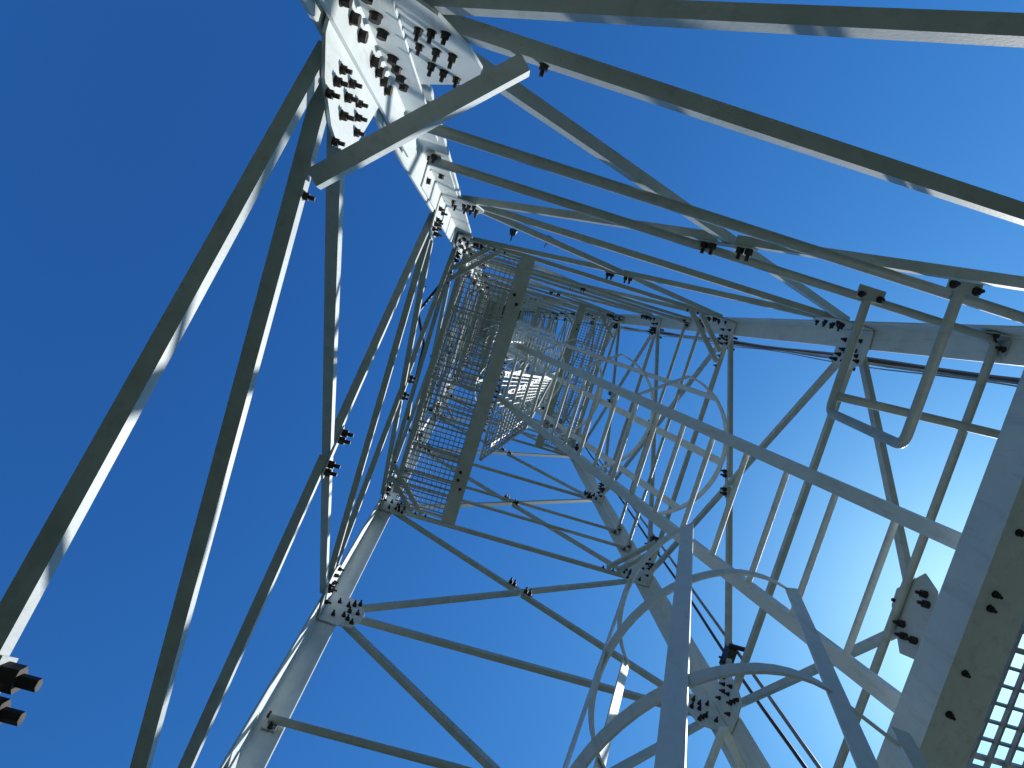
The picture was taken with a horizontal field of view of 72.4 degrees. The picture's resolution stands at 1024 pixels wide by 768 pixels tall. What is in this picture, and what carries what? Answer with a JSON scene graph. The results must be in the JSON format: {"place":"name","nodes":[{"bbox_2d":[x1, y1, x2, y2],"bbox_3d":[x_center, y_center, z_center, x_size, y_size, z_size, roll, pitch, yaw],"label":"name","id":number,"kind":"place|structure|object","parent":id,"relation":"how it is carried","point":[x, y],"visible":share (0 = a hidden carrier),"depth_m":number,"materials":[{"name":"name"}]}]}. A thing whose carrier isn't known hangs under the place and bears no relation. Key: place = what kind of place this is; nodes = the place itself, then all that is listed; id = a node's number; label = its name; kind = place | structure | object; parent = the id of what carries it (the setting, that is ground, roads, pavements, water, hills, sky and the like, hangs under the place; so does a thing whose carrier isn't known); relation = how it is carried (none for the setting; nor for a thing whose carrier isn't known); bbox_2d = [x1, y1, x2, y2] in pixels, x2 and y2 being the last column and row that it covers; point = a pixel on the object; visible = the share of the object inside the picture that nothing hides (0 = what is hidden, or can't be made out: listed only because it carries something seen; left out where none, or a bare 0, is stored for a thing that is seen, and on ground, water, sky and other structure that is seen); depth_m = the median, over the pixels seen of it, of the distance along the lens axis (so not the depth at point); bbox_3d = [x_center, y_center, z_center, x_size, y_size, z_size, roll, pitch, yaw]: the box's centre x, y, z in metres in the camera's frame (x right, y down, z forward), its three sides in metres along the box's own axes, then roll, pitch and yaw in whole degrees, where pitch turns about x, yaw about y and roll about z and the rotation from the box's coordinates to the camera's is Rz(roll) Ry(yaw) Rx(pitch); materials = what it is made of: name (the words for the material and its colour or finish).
{"place":"outdoors","nodes":[
{"label":"outdoors","id":0,"kind":"place"},
{"bbox_2d":[0,0,1023,767],"label":"sky","id":1,"kind":"structure","parent":0,"point":[128,128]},
{"label":"ground","id":2,"kind":"structure","parent":0,"visible":0},
{"bbox_3d":[1.157,2.133,-1.427,0.420,0.172,0.420,17,-85,-3],"label":"footing","id":3,"kind":"object","parent":2,"relation":"on","visible":0},
{"bbox_2d":[556,403,807,767],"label":"cable","id":4,"kind":"object","parent":3,"relation":"on","point":[782,735],"visible":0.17,"depth_m":3.40,"materials":[{"name":"black rubber"}]},
{"bbox_3d":[1.735,0.253,-1.609,0.420,0.172,0.420,17,-85,-3],"label":"footing","id":5,"kind":"object","parent":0,"visible":0},
{"bbox_2d":[598,324,918,368],"bbox_3d":[1.174,-1.887,20.163,0.026,43.580,0.026,17,-85,-3],"label":"cable","id":6,"kind":"object","parent":5,"relation":"on","point":[817,356],"visible":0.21,"depth_m":3.19,"materials":[{"name":"black rubber"}]},
{"bbox_2d":[531,315,1019,382],"bbox_3d":[1.161,-1.898,20.162,0.028,43.580,0.028,17,-85,-3],"label":"cable","id":7,"kind":"object","parent":5,"relation":"attached to","point":[993,377],"visible":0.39,"depth_m":3.02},
{"bbox_2d":[547,318,1017,386],"bbox_3d":[1.153,-1.869,20.165,0.022,43.580,0.022,17,-85,-3],"label":"cable","id":8,"kind":"object","parent":5,"relation":"attached to","point":[858,366],"visible":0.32,"depth_m":3.03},
{"bbox_2d":[558,319,1017,384],"bbox_3d":[1.157,-1.884,20.163,0.021,43.580,0.021,17,-85,-3],"label":"cable","id":9,"kind":"object","parent":5,"relation":"attached to","point":[902,368],"visible":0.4,"depth_m":3.11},
{"bbox_3d":[-0.177,-0.324,-1.723,0.420,0.172,0.420,17,-85,-3],"label":"footing","id":10,"kind":"object","parent":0,"visible":0},
{"bbox_2d":[0,0,1023,767],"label":"lattice tower","id":11,"kind":"structure","parent":10,"relation":"on","point":[384,64],"depth_m":1.67,"materials":[{"name":"grey metal"}]},
{"bbox_2d":[407,284,456,431],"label":"outrigger platform","id":12,"kind":"structure","parent":11,"relation":"attached to","point":[422,306],"depth_m":9.36,"materials":[{"name":"grey metal"}]},
{"bbox_2d":[393,246,534,524],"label":"platform","id":13,"kind":"structure","parent":11,"relation":"attached to","point":[493,373],"depth_m":5.00,"materials":[{"name":"grey metal"}]},
{"bbox_2d":[479,371,552,460],"bbox_3d":[0.044,0.250,5.528,0.461,0.876,0.684,17,-85,-3],"label":"hatch cover","id":14,"kind":"object","parent":13,"relation":"on","point":[518,432],"visible":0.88,"depth_m":5.28,"materials":[{"name":"grey metal"}]},
{"bbox_2d":[470,321,961,712],"bbox_3d":[0.369,0.115,3.865,1.279,4.709,0.673,17,-85,-3],"label":"caged ladder","id":15,"kind":"object","parent":13,"relation":"attached to","point":[874,685],"visible":0.97,"depth_m":2.55,"materials":[{"name":"metal"}]},
{"bbox_2d":[456,287,507,388],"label":"platform","id":16,"kind":"structure","parent":11,"relation":"attached to","point":[493,335],"depth_m":13.61,"materials":[{"name":"grey metal"}]},
{"bbox_2d":[493,316,560,371],"bbox_3d":[0.171,-0.743,12.118,1.202,5.506,0.663,17,-85,-3],"label":"caged ladder","id":17,"kind":"object","parent":16,"relation":"attached to","point":[514,352],"visible":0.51,"depth_m":11.41,"materials":[{"name":"metal"}]},
{"bbox_2d":[470,297,499,357],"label":"platform","id":18,"kind":"structure","parent":11,"relation":"attached to","point":[485,326],"depth_m":22.25,"materials":[{"name":"grey metal"}]},
{"bbox_2d":[477,300,496,344],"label":"platform","id":19,"kind":"structure","parent":11,"relation":"attached to","point":[484,321],"depth_m":30.89,"materials":[{"name":"grey metal"}]},
{"bbox_2d":[478,302,520,345],"bbox_3d":[-0.585,-3.174,37.163,2.100,2.415,2.060,17,-85,-3],"label":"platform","id":20,"kind":"object","parent":11,"relation":"attached to","point":[499,320],"visible":0.07,"depth_m":36.04,"materials":[{"name":"grey metal"}]},
{"bbox_2d":[469,296,543,368],"bbox_3d":[-0.194,-1.690,23.067,1.978,0.468,1.953,17,-85,-3],"label":"guard rail","id":21,"kind":"object","parent":11,"relation":"attached to","point":[534,339],"visible":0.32,"depth_m":22.95,"materials":[{"name":"grey metal"}]},
{"bbox_2d":[465,292,554,380],"bbox_3d":[-0.074,-1.236,18.753,1.978,0.468,1.953,17,-85,-3],"label":"guard rail","id":22,"kind":"object","parent":11,"relation":"attached to","point":[522,304],"visible":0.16,"depth_m":18.56,"materials":[{"name":"grey metal"}]},
{"bbox_2d":[510,228,517,240],"bbox_3d":[0.002,-1.173,5.509,0.064,0.103,0.106,17,-85,-3],"label":"floodlight","id":23,"kind":"object","parent":11,"relation":"attached to","point":[513,231],"visible":1,"depth_m":5.47,"materials":[{"name":"black metal"}]},
{"bbox_2d":[455,288,574,405],"bbox_3d":[0.046,-0.781,14.438,1.978,0.468,1.953,17,-85,-3],"label":"guard rail","id":24,"kind":"object","parent":11,"relation":"attached to","point":[533,303],"visible":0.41,"depth_m":14.20,"materials":[{"name":"grey metal"}]},
{"bbox_2d":[508,308,534,360],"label":"platform","id":25,"kind":"structure","parent":11,"relation":"attached to","point":[522,313],"depth_m":26.59,"materials":[{"name":"grey metal"}]},
{"bbox_2d":[438,277,610,445],"bbox_3d":[0.165,-0.328,10.134,1.978,0.468,1.953,17,-85,-3],"label":"guard rail","id":26,"kind":"object","parent":11,"relation":"attached to","point":[548,298],"visible":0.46,"depth_m":10.00,"materials":[{"name":"grey metal"}]},
{"bbox_2d":[515,307,554,381],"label":"platform","id":27,"kind":"structure","parent":11,"relation":"attached to","point":[536,316],"depth_m":17.98,"materials":[{"name":"grey metal"}]},
{"bbox_2d":[485,331,525,359],"bbox_3d":[-0.051,-0.860,16.460,1.200,5.516,0.663,17,-85,-3],"label":"caged ladder","id":28,"kind":"object","parent":27,"relation":"attached to","point":[509,355],"visible":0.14,"depth_m":16.04,"materials":[{"name":"metal"}]},
{"bbox_2d":[496,318,529,340],"bbox_3d":[-0.067,-1.651,20.742,1.200,5.516,0.663,17,-85,-3],"label":"caged ladder","id":29,"kind":"object","parent":27,"relation":"on","point":[519,328],"visible":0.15,"depth_m":19.39,"materials":[{"name":"metal"}]},
{"bbox_2d":[396,247,703,551],"bbox_3d":[0.285,0.126,5.819,1.988,0.517,1.963,17,-85,-3],"label":"guard rail","id":30,"kind":"object","parent":11,"relation":"attached to","point":[683,319],"visible":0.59,"depth_m":5.72,"materials":[{"name":"grey metal"}]},
{"bbox_2d":[535,304,613,451],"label":"platform","id":31,"kind":"structure","parent":11,"relation":"attached to","point":[573,334],"depth_m":9.38,"materials":[{"name":"grey metal"}]},
{"bbox_2d":[474,355,556,447],"bbox_3d":[0.188,0.048,7.841,1.200,5.516,0.663,17,-85,-3],"label":"caged ladder","id":32,"kind":"object","parent":31,"relation":"attached to","point":[544,399],"visible":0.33,"depth_m":6.88,"materials":[{"name":"metal"}]},
{"bbox_2d":[260,125,1023,767],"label":"guard rail","id":33,"kind":"object","parent":11,"relation":"attached to","point":[666,203],"visible":0.76,"depth_m":2.22,"materials":[{"name":"grey metal"}]},
{"bbox_2d":[826,279,984,448],"bbox_3d":[1.098,-0.072,2.042,0.090,0.498,0.477,17,-85,-3],"label":"grab rail","id":34,"kind":"object","parent":33,"relation":"attached to","point":[868,295],"visible":0.98,"depth_m":1.85,"materials":[{"name":"grey metal"}]},
{"bbox_2d":[836,392,1000,438],"bbox_3d":[1.435,0.127,2.298,0.781,0.029,0.029,13,-85,-3],"label":"entry bar","id":35,"kind":"object","parent":34,"relation":"attached to","point":[924,417],"visible":0.75,"depth_m":2.28,"materials":[{"name":"grey metal"}]},
{"bbox_2d":[645,535,659,553],"bbox_3d":[1.072,1.212,5.298,0.118,0.077,0.118,17,-85,-3],"label":"cable clamp","id":36,"kind":"object","parent":11,"relation":"attached to","point":[652,538],"visible":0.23,"depth_m":5.28,"materials":[{"name":"black metal"}]},
{"bbox_2d":[557,400,821,767],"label":"cable","id":37,"kind":"object","parent":11,"relation":"attached to","point":[795,733],"visible":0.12,"depth_m":3.24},
{"bbox_2d":[704,726,745,767],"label":"steel bracket","id":38,"kind":"object","parent":11,"relation":"attached to","point":[723,733],"visible":1,"depth_m":2.76,"materials":[{"name":"grey metal"}]},
{"bbox_2d":[719,643,744,664],"bbox_3d":[1.119,1.399,3.568,0.119,0.076,0.143,17,-85,-3],"label":"cable clamp","id":39,"kind":"object","parent":11,"relation":"attached to","point":[730,651],"visible":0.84,"depth_m":3.55,"materials":[{"name":"black metal"}]},
{"bbox_2d":[562,523,929,767],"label":"caged ladder","id":40,"kind":"object","parent":11,"relation":"attached to","point":[670,694],"visible":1,"depth_m":1.30,"materials":[{"name":"metal"}]},
{"bbox_2d":[876,370,1023,767],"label":"platform","id":41,"kind":"structure","parent":11,"relation":"attached to","point":[961,667],"depth_m":1.41,"materials":[{"name":"white paint"}]}
]}

